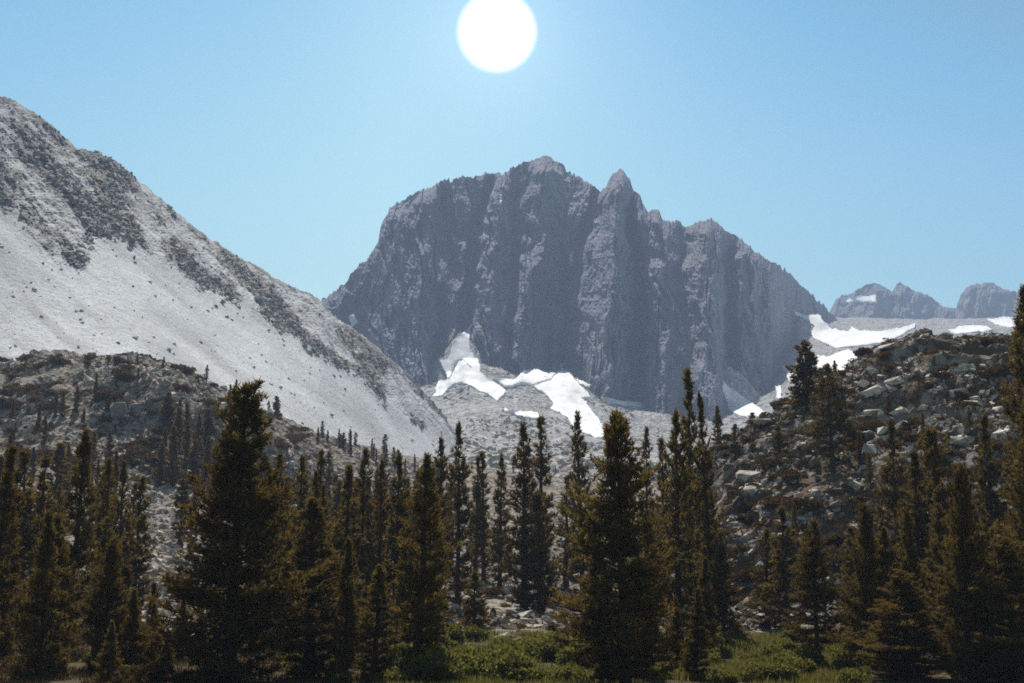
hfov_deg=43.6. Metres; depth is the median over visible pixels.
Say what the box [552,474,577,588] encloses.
conifer
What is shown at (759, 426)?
brown shrub
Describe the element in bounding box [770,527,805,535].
brown shrub
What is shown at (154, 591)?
conifer
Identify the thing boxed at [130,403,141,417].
rock outcrop
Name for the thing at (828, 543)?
brown shrub
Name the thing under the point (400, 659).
willow bush
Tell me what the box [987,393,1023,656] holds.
conifer
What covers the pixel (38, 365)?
brown shrub
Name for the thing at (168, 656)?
conifer
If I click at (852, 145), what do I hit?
sky
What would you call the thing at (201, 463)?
brown shrub
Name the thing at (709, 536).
conifer
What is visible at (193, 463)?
conifer
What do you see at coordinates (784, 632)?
willow bush
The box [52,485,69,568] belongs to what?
conifer
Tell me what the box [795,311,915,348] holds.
snow patch
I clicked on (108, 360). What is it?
conifer
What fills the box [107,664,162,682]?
brown shrub
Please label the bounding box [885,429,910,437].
brown shrub
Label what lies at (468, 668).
willow bush
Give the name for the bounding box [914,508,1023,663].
conifer
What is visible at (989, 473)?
conifer
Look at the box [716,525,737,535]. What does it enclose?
brown shrub
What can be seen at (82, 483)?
conifer
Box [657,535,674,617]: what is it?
conifer
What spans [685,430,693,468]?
conifer
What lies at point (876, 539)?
conifer
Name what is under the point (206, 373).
conifer
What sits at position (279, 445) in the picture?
brown shrub
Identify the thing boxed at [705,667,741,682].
willow bush
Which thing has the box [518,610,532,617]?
boulder
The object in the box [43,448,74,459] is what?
brown shrub
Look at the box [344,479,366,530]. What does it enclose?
conifer
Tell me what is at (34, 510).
conifer
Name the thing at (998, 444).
brown shrub
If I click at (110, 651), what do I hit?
conifer
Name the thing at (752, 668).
willow bush
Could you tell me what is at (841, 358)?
snow patch
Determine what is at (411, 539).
conifer
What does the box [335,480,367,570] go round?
conifer
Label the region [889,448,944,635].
conifer
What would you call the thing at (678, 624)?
conifer
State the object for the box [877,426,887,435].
boulder
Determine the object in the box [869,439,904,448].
brown shrub
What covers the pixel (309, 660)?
conifer
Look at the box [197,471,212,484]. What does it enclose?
brown shrub
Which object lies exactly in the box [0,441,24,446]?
brown shrub
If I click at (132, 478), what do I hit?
boulders
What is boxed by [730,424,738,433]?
conifer
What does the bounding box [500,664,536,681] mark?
willow bush
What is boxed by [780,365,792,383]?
snow patch
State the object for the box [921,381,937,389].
brown shrub
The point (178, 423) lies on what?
conifer
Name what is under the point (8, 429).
brown shrub
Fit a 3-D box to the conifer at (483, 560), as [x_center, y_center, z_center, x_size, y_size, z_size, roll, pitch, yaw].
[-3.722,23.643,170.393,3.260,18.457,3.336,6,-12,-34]
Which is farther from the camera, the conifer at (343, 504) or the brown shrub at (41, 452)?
the brown shrub at (41, 452)
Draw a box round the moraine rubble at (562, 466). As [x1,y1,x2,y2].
[421,366,842,480]
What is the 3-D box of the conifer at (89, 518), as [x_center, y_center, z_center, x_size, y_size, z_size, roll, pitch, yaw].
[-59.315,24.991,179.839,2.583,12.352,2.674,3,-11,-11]
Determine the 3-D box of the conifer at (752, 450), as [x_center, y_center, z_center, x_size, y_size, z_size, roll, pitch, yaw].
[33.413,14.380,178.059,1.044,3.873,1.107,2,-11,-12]
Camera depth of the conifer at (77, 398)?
340.86 m
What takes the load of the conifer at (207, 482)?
on the ground at (26, 415)
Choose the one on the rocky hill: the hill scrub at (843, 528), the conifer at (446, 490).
the hill scrub at (843, 528)
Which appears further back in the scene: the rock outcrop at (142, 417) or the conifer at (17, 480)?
the rock outcrop at (142, 417)
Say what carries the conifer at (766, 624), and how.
on the ground at (26, 415)
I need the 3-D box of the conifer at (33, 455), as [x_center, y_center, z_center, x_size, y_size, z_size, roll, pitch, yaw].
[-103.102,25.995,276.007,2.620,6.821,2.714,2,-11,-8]
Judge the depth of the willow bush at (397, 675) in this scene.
68.85 m
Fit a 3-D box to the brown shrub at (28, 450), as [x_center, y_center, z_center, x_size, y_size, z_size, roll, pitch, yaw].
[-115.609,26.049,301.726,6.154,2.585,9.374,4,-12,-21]
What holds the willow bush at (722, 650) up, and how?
on the ground at (26, 415)
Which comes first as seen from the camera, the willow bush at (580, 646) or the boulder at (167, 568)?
the willow bush at (580, 646)
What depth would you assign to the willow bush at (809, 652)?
80.32 m
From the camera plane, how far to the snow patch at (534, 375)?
1658.84 m
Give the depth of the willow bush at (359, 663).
78.95 m
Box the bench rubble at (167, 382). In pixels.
[0,349,447,499]
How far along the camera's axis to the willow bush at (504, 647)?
75.96 m
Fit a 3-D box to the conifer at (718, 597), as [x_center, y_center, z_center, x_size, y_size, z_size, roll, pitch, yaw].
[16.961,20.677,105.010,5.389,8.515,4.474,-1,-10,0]
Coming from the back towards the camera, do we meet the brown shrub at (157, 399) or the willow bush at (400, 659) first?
the brown shrub at (157, 399)
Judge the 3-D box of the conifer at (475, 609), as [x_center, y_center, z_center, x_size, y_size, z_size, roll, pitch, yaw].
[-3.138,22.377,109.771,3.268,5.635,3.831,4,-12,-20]
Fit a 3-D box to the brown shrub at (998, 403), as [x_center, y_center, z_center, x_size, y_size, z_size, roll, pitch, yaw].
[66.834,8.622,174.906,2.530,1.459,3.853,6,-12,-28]
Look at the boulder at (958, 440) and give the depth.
161.98 m
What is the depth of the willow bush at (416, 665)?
70.49 m
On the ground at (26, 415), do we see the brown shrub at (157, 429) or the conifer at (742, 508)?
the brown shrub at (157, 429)
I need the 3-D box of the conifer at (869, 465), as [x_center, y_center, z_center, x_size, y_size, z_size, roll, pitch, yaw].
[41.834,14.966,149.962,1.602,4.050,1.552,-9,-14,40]
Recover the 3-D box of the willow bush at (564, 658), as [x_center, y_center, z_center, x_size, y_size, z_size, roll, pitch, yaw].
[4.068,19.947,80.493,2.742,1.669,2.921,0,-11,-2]
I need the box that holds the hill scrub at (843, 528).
[687,333,1023,605]
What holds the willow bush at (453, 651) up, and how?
on the ground at (26, 415)
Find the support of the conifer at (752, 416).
on the rocky hill
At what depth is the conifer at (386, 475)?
315.51 m
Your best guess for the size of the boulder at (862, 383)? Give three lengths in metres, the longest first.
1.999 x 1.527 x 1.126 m
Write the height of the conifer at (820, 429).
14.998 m
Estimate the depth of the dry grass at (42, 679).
73.49 m
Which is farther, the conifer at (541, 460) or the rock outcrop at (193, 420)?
the rock outcrop at (193, 420)
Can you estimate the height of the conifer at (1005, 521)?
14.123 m
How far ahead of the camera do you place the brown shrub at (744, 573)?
131.87 m
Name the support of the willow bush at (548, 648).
on the ground at (26, 415)
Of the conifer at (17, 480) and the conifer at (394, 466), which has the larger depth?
the conifer at (394, 466)
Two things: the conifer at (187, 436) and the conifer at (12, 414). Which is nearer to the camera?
the conifer at (187, 436)
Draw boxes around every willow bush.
[280,653,317,670]
[353,651,382,666]
[377,667,413,682]
[379,641,434,662]
[381,676,396,682]
[386,648,419,671]
[386,665,416,679]
[405,646,464,680]
[421,659,467,681]
[434,641,447,653]
[436,632,449,647]
[439,622,465,642]
[446,647,469,653]
[446,652,480,673]
[449,638,460,648]
[460,660,473,675]
[461,644,484,653]
[463,624,490,640]
[463,642,511,655]
[469,648,514,675]
[483,647,535,681]
[488,635,513,645]
[492,642,530,655]
[499,638,534,656]
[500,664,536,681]
[515,631,546,645]
[523,634,566,656]
[523,666,556,681]
[530,637,568,661]
[547,631,567,637]
[550,664,587,682]
[555,646,594,665]
[563,661,584,676]
[565,633,591,642]
[565,639,592,666]
[689,648,721,664]
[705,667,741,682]
[710,631,730,647]
[715,646,736,657]
[724,636,736,645]
[726,630,744,642]
[735,633,747,641]
[736,660,776,680]
[737,650,764,661]
[740,657,761,664]
[759,641,784,656]
[759,661,800,681]
[765,650,788,662]
[771,649,791,659]
[772,636,800,649]
[774,656,801,665]
[779,629,802,641]
[784,654,816,674]
[791,644,826,666]
[824,642,842,653]
[827,647,858,660]
[831,658,857,668]
[832,632,848,643]
[836,667,873,682]
[853,665,869,672]
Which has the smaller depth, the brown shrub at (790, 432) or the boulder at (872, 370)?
the brown shrub at (790, 432)
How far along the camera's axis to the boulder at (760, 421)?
189.80 m
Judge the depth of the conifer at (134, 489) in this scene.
172.17 m
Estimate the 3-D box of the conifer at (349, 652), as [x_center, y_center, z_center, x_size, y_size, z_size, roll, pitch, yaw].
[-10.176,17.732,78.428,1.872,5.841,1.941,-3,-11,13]
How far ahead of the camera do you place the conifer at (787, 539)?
109.78 m
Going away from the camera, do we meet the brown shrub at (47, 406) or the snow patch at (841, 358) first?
the brown shrub at (47, 406)
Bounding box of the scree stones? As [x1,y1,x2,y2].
[0,104,415,454]
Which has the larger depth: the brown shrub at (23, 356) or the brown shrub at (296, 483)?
the brown shrub at (23, 356)
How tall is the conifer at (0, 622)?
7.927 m
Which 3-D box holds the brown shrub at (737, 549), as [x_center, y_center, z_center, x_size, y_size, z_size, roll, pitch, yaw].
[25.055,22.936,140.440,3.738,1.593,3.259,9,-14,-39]
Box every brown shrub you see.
[0,357,9,361]
[0,367,12,372]
[0,382,21,395]
[0,397,21,404]
[0,401,16,405]
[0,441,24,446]
[3,426,17,432]
[4,374,19,377]
[5,404,20,408]
[7,383,41,394]
[15,353,37,360]
[16,448,31,454]
[19,361,50,368]
[27,396,40,401]
[28,454,56,462]
[32,426,53,431]
[35,449,45,454]
[36,388,56,395]
[37,401,59,410]
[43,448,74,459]
[46,355,71,364]
[46,380,65,388]
[70,459,81,467]
[74,389,92,395]
[79,360,91,363]
[84,354,98,359]
[89,430,105,436]
[94,387,131,399]
[98,414,129,422]
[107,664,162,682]
[110,367,148,381]
[112,356,134,365]
[112,442,132,449]
[113,454,141,466]
[113,660,175,682]
[121,365,136,370]
[121,656,156,666]
[125,444,149,454]
[129,438,161,448]
[132,353,155,359]
[138,452,157,462]
[138,465,154,471]
[143,435,161,442]
[149,424,184,434]
[151,397,176,402]
[161,472,190,483]
[166,667,229,682]
[168,364,194,374]
[172,383,193,393]
[180,456,214,467]
[196,407,229,416]
[197,399,222,406]
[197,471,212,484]
[199,448,229,460]
[271,438,290,450]
[273,413,283,419]
[280,476,314,489]
[287,436,304,442]
[290,425,310,432]
[292,426,306,431]
[296,433,308,442]
[479,586,504,595]
[712,442,729,450]
[714,433,737,442]
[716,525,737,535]
[721,452,731,456]
[727,543,748,556]
[727,566,764,582]
[728,482,759,495]
[731,513,752,523]
[734,515,750,523]
[739,435,765,441]
[743,500,757,509]
[749,422,775,429]
[753,456,784,470]
[753,518,776,526]
[760,496,801,509]
[767,469,805,480]
[769,397,788,405]
[770,494,792,500]
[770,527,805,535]
[772,428,802,437]
[775,398,791,407]
[776,453,798,458]
[781,412,804,419]
[787,497,824,509]
[818,552,847,565]
[821,532,863,544]
[821,540,838,546]
[830,384,848,391]
[831,400,857,409]
[834,433,862,444]
[835,370,851,375]
[840,429,863,439]
[840,495,862,502]
[846,443,861,450]
[851,495,877,502]
[852,347,872,356]
[854,420,886,430]
[868,352,891,358]
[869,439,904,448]
[878,366,894,372]
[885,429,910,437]
[896,416,919,427]
[898,433,924,442]
[921,349,939,354]
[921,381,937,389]
[922,455,953,465]
[928,371,953,378]
[936,362,959,371]
[940,496,979,506]
[941,466,973,475]
[945,450,964,455]
[950,400,977,408]
[954,390,975,400]
[970,438,1004,450]
[974,362,1010,375]
[980,335,1005,345]
[989,459,1010,467]
[994,398,1011,406]
[1002,470,1020,484]
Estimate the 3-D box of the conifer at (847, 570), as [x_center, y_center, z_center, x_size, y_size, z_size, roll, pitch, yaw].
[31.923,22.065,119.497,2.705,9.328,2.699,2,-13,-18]
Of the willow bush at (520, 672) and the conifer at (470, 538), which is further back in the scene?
the conifer at (470, 538)
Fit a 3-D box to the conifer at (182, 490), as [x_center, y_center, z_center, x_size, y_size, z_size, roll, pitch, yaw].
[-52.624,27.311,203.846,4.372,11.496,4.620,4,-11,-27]
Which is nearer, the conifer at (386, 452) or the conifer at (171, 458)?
the conifer at (171, 458)
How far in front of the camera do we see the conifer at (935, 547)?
88.25 m
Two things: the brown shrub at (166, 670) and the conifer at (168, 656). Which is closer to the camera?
the brown shrub at (166, 670)
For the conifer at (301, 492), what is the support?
on the ground at (26, 415)
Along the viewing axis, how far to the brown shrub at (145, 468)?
295.09 m
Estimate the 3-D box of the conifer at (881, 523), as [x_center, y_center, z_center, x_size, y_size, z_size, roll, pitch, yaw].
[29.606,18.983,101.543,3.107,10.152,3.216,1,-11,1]
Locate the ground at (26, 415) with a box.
[0,349,1023,682]
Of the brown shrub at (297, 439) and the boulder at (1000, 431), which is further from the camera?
the brown shrub at (297, 439)
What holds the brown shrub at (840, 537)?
on the rocky hill
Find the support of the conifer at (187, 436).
on the ground at (26, 415)
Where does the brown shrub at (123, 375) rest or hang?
on the ground at (26, 415)
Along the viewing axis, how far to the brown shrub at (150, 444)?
318.77 m
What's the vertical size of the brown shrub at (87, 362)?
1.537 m
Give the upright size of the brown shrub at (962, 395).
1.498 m
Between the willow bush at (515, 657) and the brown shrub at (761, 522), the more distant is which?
the brown shrub at (761, 522)
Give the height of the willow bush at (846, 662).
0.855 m
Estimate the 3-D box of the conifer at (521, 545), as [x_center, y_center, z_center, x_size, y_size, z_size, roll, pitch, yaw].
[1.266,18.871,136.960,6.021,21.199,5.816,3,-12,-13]
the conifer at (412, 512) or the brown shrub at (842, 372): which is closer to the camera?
the conifer at (412, 512)
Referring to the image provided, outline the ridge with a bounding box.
[830,282,1022,319]
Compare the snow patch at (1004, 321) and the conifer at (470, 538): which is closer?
the conifer at (470, 538)
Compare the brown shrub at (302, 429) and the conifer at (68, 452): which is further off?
the brown shrub at (302, 429)
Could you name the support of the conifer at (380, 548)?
on the ground at (26, 415)
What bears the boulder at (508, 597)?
on the ground at (26, 415)
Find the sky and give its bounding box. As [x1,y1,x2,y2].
[0,0,1023,311]
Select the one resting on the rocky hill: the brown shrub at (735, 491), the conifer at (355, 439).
the brown shrub at (735, 491)
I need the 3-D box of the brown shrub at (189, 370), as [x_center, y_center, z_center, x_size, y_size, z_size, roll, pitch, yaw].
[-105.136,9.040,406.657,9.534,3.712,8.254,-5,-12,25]
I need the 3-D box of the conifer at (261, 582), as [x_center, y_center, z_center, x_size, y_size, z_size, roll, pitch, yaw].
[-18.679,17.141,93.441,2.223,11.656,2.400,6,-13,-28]
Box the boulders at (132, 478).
[0,354,333,502]
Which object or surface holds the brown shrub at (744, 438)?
on the rocky hill
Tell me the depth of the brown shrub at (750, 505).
156.47 m
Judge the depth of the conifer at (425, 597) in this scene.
84.28 m
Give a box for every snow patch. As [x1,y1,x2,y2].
[349,314,357,327]
[433,360,505,400]
[439,323,480,378]
[493,361,590,389]
[504,408,538,419]
[532,371,603,438]
[568,250,572,270]
[601,396,641,407]
[722,380,764,418]
[775,385,781,400]
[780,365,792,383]
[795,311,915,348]
[816,349,857,376]
[841,295,876,304]
[948,325,993,333]
[987,316,1021,327]
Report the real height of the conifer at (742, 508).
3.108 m
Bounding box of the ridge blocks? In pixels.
[0,112,456,447]
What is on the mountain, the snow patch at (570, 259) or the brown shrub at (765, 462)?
the snow patch at (570, 259)
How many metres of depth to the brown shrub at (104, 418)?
335.46 m
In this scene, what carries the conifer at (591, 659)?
on the ground at (26, 415)
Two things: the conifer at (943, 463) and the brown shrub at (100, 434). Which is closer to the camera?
the conifer at (943, 463)
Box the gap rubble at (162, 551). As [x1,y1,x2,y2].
[123,465,183,620]
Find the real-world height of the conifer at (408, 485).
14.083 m
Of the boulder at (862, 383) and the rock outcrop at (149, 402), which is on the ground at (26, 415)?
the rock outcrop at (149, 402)
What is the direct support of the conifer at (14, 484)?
on the ground at (26, 415)
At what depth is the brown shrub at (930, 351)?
192.39 m
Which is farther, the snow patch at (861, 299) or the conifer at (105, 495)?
the snow patch at (861, 299)
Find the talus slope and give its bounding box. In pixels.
[0,96,463,459]
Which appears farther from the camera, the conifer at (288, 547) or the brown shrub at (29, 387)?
the brown shrub at (29, 387)
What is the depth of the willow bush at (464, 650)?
80.81 m
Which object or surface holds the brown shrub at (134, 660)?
on the ground at (26, 415)
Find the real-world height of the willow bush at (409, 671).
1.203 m
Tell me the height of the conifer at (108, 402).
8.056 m
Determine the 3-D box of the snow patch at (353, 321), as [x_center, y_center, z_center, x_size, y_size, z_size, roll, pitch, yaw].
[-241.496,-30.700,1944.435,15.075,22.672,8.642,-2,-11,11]
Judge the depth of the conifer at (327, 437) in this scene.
438.18 m
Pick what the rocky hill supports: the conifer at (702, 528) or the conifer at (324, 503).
the conifer at (702, 528)
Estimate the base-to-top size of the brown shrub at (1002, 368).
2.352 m
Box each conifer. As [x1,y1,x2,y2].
[0,443,26,662]
[0,449,17,517]
[0,455,5,488]
[0,466,22,564]
[0,558,19,654]
[0,571,3,638]
[1,468,33,626]
[4,448,43,637]
[5,505,82,678]
[6,435,17,468]
[8,399,15,419]
[10,428,16,444]
[14,513,84,667]
[16,444,23,469]
[20,474,35,551]
[26,454,57,593]
[26,473,44,560]
[28,447,38,475]
[33,401,41,431]
[39,415,48,444]
[45,442,68,514]
[52,392,59,414]
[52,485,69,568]
[53,442,71,517]
[55,427,111,652]
[57,390,67,416]
[63,443,72,476]
[71,536,137,668]
[72,386,81,412]
[79,408,87,431]
[82,476,95,553]
[84,457,127,628]
[89,464,118,566]
[90,431,100,467]
[91,371,99,401]
[91,619,123,682]
[93,459,101,522]
[102,450,107,476]
[104,389,112,412]
[104,430,114,462]
[105,355,111,367]
[107,564,143,658]
[109,459,143,584]
[110,449,119,529]
[111,586,151,664]
[121,475,155,615]
[124,482,142,555]
[136,580,166,656]
[144,376,343,682]
[144,603,164,662]
[152,441,169,486]
[155,627,175,666]
[157,426,168,465]
[158,391,176,435]
[161,426,184,486]
[165,406,184,461]
[168,477,192,547]
[171,600,192,659]
[172,399,184,421]
[174,421,191,471]
[179,403,192,440]
[182,484,198,553]
[184,439,201,486]
[191,412,204,455]
[199,408,218,446]
[202,436,212,472]
[202,482,219,566]
[203,475,210,515]
[204,364,209,380]
[214,435,220,462]
[218,425,232,454]
[225,384,231,402]
[245,525,267,646]
[252,466,276,587]
[256,461,265,478]
[258,496,350,677]
[259,451,296,620]
[261,451,268,480]
[268,536,300,656]
[269,502,294,646]
[272,396,280,416]
[282,453,309,585]
[283,484,298,520]
[290,584,318,654]
[295,467,309,516]
[298,470,323,623]
[301,449,344,562]
[315,483,334,615]
[316,427,319,444]
[316,463,369,626]
[317,577,336,650]
[320,421,324,438]
[323,451,334,494]
[325,430,330,443]
[325,490,332,521]
[325,535,365,680]
[328,597,360,670]
[329,479,345,532]
[330,475,341,509]
[334,498,345,608]
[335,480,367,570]
[337,433,343,450]
[341,432,347,452]
[343,446,379,616]
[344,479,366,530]
[347,431,353,454]
[348,476,365,597]
[351,563,406,679]
[353,432,357,446]
[355,585,381,649]
[357,485,374,580]
[359,457,392,626]
[366,467,388,579]
[369,448,414,640]
[370,438,372,455]
[372,443,375,459]
[374,448,378,465]
[379,456,391,495]
[381,434,388,452]
[382,540,414,642]
[384,444,388,467]
[385,451,464,657]
[387,478,396,520]
[390,447,397,469]
[395,476,411,530]
[399,511,414,561]
[400,481,411,545]
[403,459,408,476]
[404,468,421,599]
[408,480,416,556]
[409,477,451,628]
[412,454,416,471]
[412,486,442,599]
[424,552,441,649]
[431,436,456,612]
[440,418,475,608]
[444,472,456,512]
[458,570,491,628]
[466,519,474,550]
[467,456,488,580]
[471,451,494,582]
[484,453,513,586]
[497,421,551,607]
[509,490,564,613]
[521,414,561,595]
[543,408,689,682]
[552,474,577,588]
[557,409,597,597]
[579,559,615,669]
[615,553,669,670]
[639,425,656,550]
[648,438,674,550]
[655,408,703,640]
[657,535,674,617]
[663,439,680,526]
[667,597,687,667]
[668,595,682,655]
[678,365,706,628]
[678,587,713,679]
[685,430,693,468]
[686,390,731,627]
[692,505,706,574]
[692,556,722,657]
[701,458,714,524]
[702,523,725,612]
[703,542,751,635]
[709,405,722,444]
[728,431,742,460]
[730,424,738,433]
[738,493,745,513]
[742,527,792,628]
[743,412,756,424]
[749,432,756,453]
[754,503,811,629]
[766,424,792,458]
[780,517,852,650]
[784,339,831,411]
[789,503,802,545]
[797,363,863,472]
[832,360,838,375]
[832,525,863,629]
[835,500,897,666]
[843,529,860,611]
[843,567,968,679]
[847,537,893,645]
[853,431,863,463]
[863,452,875,484]
[869,525,911,655]
[871,517,898,595]
[872,414,911,568]
[882,394,893,414]
[885,508,933,656]
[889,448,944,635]
[894,425,994,601]
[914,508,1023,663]
[919,412,925,447]
[920,502,950,657]
[937,461,1005,681]
[939,448,947,467]
[941,534,1023,682]
[962,406,976,444]
[969,503,993,614]
[971,411,1011,549]
[978,429,995,453]
[980,514,1001,582]
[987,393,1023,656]
[989,284,1023,551]
[1002,480,1021,527]
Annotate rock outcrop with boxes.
[110,402,127,420]
[110,410,119,424]
[123,392,131,400]
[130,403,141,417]
[139,412,146,422]
[146,396,154,407]
[152,400,162,413]
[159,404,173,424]
[190,418,201,428]
[200,413,206,425]
[212,426,220,437]
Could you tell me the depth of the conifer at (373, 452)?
435.15 m
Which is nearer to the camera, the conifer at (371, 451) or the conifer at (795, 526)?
the conifer at (795, 526)
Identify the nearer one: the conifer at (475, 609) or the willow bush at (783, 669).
the willow bush at (783, 669)
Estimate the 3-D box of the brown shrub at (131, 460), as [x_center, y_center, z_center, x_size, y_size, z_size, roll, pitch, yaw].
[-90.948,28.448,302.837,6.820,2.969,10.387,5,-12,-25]
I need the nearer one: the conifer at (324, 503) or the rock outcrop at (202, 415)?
the conifer at (324, 503)
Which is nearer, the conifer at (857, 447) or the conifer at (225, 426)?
the conifer at (857, 447)
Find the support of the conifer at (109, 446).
on the ground at (26, 415)
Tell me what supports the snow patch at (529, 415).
on the moraine
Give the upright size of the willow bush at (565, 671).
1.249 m
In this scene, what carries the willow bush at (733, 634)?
on the ground at (26, 415)
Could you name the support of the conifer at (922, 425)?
on the rocky hill
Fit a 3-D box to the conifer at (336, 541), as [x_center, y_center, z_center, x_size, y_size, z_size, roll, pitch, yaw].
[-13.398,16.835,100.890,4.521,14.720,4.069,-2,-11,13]
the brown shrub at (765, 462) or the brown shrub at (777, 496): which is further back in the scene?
the brown shrub at (765, 462)
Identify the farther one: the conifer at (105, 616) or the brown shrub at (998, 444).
the brown shrub at (998, 444)
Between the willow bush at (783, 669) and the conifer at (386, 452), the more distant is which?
the conifer at (386, 452)
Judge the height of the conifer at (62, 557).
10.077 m
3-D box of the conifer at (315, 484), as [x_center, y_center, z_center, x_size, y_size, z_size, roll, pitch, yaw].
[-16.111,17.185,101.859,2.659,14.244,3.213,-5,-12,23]
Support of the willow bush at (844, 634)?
on the ground at (26, 415)
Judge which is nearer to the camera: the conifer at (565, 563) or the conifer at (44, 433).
the conifer at (565, 563)
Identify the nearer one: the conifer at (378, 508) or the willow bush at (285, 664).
the willow bush at (285, 664)
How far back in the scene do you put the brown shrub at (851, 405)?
179.81 m
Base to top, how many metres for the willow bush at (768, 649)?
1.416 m
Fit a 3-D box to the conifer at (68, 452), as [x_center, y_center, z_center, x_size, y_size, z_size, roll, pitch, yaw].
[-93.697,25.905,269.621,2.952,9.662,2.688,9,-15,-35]
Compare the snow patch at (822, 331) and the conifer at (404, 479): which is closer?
the conifer at (404, 479)
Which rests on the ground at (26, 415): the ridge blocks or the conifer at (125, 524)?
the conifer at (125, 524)
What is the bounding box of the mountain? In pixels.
[321,155,837,420]
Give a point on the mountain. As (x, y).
(638, 302)
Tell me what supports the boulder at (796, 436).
on the rocky hill
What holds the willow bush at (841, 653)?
on the ground at (26, 415)
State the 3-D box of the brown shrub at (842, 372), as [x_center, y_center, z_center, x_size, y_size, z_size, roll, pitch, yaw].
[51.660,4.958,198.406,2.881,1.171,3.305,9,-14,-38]
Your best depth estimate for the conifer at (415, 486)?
145.19 m
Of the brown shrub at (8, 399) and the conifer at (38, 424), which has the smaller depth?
the conifer at (38, 424)
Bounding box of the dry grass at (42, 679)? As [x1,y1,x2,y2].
[0,593,467,682]
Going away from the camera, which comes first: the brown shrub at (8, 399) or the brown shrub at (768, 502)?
the brown shrub at (768, 502)
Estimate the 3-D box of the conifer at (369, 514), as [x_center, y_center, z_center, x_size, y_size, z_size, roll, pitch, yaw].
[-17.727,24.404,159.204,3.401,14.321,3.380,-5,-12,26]
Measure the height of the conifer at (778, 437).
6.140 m
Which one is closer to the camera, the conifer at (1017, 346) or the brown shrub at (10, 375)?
the conifer at (1017, 346)
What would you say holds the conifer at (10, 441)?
on the ground at (26, 415)
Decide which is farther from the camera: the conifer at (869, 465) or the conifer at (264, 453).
the conifer at (264, 453)
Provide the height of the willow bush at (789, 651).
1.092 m
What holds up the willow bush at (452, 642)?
on the ground at (26, 415)
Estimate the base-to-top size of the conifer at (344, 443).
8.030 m
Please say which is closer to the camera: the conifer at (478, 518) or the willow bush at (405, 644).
the willow bush at (405, 644)
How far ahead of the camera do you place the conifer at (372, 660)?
72.90 m
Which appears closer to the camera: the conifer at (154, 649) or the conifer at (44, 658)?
the conifer at (44, 658)
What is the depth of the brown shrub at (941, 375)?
182.40 m
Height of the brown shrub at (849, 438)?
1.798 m
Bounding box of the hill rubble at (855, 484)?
[656,328,1023,625]
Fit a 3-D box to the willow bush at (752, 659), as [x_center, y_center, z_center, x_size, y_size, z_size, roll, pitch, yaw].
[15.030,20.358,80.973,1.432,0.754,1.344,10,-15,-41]
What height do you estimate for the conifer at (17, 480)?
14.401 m
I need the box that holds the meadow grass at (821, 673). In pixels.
[385,627,871,682]
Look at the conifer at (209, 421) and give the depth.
335.70 m
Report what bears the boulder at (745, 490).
on the rocky hill
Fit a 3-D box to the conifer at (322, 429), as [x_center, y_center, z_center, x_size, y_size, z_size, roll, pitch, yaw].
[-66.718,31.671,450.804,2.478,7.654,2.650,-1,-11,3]
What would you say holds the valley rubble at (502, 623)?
on the ground at (26, 415)
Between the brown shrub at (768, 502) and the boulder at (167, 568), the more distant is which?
the boulder at (167, 568)
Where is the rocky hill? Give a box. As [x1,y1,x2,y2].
[652,329,1023,624]
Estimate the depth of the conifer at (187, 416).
329.26 m
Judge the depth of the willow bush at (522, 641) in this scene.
86.67 m
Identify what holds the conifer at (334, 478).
on the ground at (26, 415)
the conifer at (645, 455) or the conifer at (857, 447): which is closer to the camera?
the conifer at (857, 447)
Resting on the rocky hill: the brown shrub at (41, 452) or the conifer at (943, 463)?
the conifer at (943, 463)
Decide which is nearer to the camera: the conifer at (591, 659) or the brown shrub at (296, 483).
the conifer at (591, 659)
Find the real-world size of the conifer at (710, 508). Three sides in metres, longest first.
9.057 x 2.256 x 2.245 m
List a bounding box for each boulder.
[163,566,174,571]
[445,604,459,612]
[503,587,509,594]
[505,594,512,599]
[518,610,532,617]
[520,618,532,623]
[541,615,553,623]
[736,470,760,481]
[738,485,756,496]
[750,419,771,427]
[795,435,808,439]
[820,432,839,442]
[837,452,850,459]
[857,379,869,386]
[859,384,881,397]
[861,409,880,415]
[861,444,876,453]
[866,368,880,374]
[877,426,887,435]
[878,342,899,350]
[880,435,898,439]
[884,376,903,385]
[888,407,902,415]
[894,420,911,429]
[925,370,944,379]
[948,387,968,394]
[948,435,974,446]
[949,363,971,372]
[962,400,982,408]
[969,396,980,400]
[991,428,1009,438]
[992,406,1002,411]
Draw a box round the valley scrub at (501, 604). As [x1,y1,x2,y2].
[24,494,686,628]
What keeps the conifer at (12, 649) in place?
on the ground at (26, 415)
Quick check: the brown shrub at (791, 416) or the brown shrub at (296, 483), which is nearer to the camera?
the brown shrub at (791, 416)
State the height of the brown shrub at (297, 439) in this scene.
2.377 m
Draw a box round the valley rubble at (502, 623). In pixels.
[0,424,766,646]
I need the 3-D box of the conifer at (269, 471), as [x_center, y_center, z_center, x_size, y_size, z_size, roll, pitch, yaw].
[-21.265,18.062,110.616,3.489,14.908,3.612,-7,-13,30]
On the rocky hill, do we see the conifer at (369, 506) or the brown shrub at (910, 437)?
the brown shrub at (910, 437)
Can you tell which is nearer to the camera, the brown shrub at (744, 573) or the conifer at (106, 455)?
the brown shrub at (744, 573)
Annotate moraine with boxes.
[420,317,1022,485]
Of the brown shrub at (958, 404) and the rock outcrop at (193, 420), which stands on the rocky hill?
the brown shrub at (958, 404)

